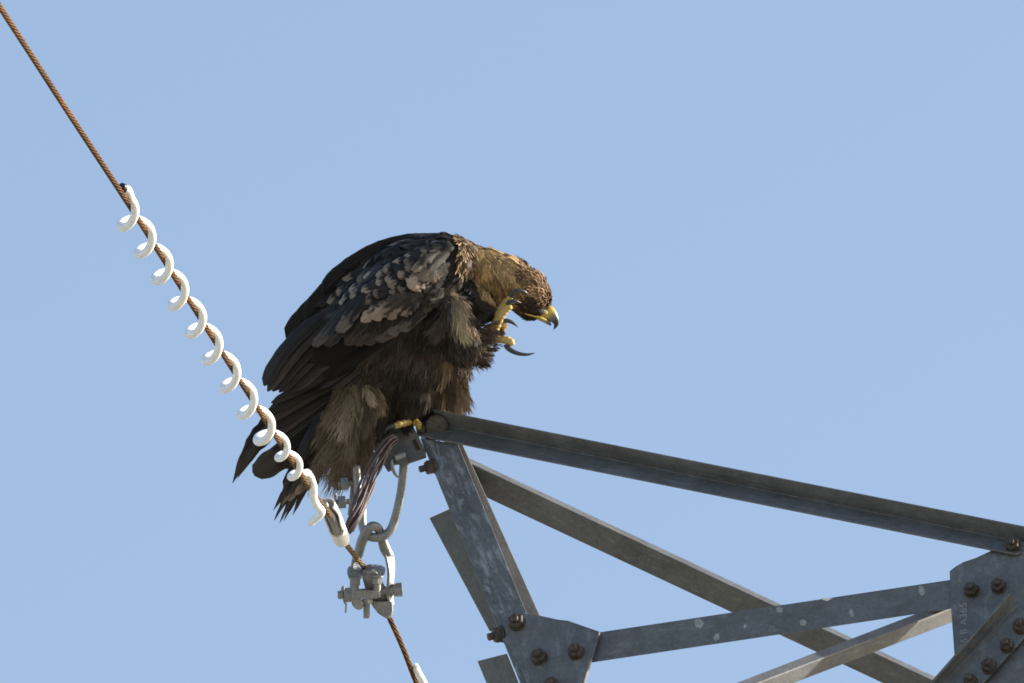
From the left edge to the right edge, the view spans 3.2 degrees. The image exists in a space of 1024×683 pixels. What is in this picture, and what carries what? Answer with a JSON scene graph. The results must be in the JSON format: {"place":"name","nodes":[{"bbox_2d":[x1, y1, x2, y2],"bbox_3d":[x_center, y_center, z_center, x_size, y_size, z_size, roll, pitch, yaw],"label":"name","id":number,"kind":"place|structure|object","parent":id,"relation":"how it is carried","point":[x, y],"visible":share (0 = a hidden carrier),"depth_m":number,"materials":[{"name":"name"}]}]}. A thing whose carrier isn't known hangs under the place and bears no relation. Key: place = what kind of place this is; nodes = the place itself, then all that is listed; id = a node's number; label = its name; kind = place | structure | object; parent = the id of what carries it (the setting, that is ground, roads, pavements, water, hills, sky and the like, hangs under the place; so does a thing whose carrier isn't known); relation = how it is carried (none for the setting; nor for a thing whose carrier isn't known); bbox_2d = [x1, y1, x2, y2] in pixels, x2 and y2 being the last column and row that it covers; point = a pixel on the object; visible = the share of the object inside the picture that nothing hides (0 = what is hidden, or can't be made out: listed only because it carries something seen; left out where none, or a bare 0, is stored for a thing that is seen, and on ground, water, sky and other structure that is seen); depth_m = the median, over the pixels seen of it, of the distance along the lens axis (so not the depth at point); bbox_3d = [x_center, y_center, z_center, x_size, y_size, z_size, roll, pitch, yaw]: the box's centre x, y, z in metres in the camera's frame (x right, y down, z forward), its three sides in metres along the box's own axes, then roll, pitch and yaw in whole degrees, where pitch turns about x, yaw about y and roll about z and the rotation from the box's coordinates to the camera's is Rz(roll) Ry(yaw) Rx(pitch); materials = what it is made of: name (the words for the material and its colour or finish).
{"place":"outdoors","nodes":[
{"label":"outdoors","id":0,"kind":"place"},
{"bbox_2d":[0,2,418,682],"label":"earth wire","id":1,"kind":"object","parent":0,"point":[158,250],"visible":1,"depth_m":37.76,"materials":[{"name":"brown metal"}]},
{"bbox_2d":[116,183,325,526],"bbox_3d":[-0.626,0.034,38.533,0.075,0.475,2.478,-4,-26,8],"label":"bird diverter","id":2,"kind":"object","parent":1,"relation":"attached to","point":[176,303],"visible":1,"depth_m":38.46,"materials":[{"name":"white plastic"}]},
{"bbox_2d":[323,498,348,546],"bbox_3d":[-0.391,0.394,39.880,0.038,0.050,0.179,-5,-26,10],"label":"cable sleeve","id":3,"kind":"object","parent":1,"relation":"attached to","point":[337,529],"visible":1,"depth_m":39.88,"materials":[{"name":"beige plastic"}]},
{"bbox_2d":[337,564,402,618],"bbox_3d":[-0.310,0.550,40.255,0.140,0.121,0.092,10,-28,-20],"label":"suspension clamp","id":4,"kind":"object","parent":1,"relation":"attached to","point":[373,592],"visible":1,"depth_m":40.24,"materials":[{"name":"grey metal"}]},
{"bbox_2d":[412,663,427,682],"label":"bird diverter","id":5,"kind":"object","parent":1,"relation":"attached to","point":[419,675],"visible":1,"depth_m":40.66,"materials":[{"name":"white plastic"}]},
{"bbox_2d":[0,0,1023,682],"label":"sky","id":6,"kind":"structure","parent":0,"point":[784,239],"materials":[{"name":"blue"}]},
{"bbox_2d":[374,409,1023,682],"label":"lattice pylon","id":7,"kind":"object","parent":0,"point":[978,602],"visible":1,"depth_m":39.98,"materials":[{"name":"metal"}]},
{"bbox_2d":[345,434,398,533],"bbox_3d":[-0.310,0.316,40.161,0.134,0.270,0.043,19,-32,-34],"label":"earthing jumper","id":8,"kind":"object","parent":7,"relation":"hanging from","point":[364,492],"visible":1,"depth_m":40.15,"materials":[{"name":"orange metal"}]},
{"bbox_2d":[334,478,355,514],"bbox_3d":[-0.370,0.333,40.284,0.054,0.095,0.053,6,-27,-12],"label":"earthing clamp","id":9,"kind":"object","parent":8,"relation":"attached to","point":[343,484],"visible":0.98,"depth_m":40.27,"materials":[{"name":"grey metal"}]},
{"bbox_2d":[352,451,407,541],"bbox_3d":[-0.285,0.347,40.247,0.132,0.188,0.078,-11,-28,21],"label":"shackle","id":10,"kind":"object","parent":7,"relation":"hanging from","point":[387,532],"visible":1,"depth_m":40.24,"materials":[{"name":"grey metal"}]},
{"bbox_2d":[350,521,394,604],"bbox_3d":[-0.309,0.493,40.244,0.100,0.157,0.132,0,-26,0],"label":"twisted link","id":11,"kind":"object","parent":10,"relation":"hanging from","point":[368,529],"visible":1,"depth_m":40.25,"materials":[{"name":"grey metal"}]},
{"bbox_2d":[233,231,558,521],"bbox_3d":[-0.258,0.037,40.263,0.725,0.612,0.431,0,-26,0],"label":"golden eagle","id":12,"kind":"object","parent":7,"relation":"on","point":[384,337],"visible":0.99,"depth_m":40.21,"materials":[{"name":"brown"}]}
]}

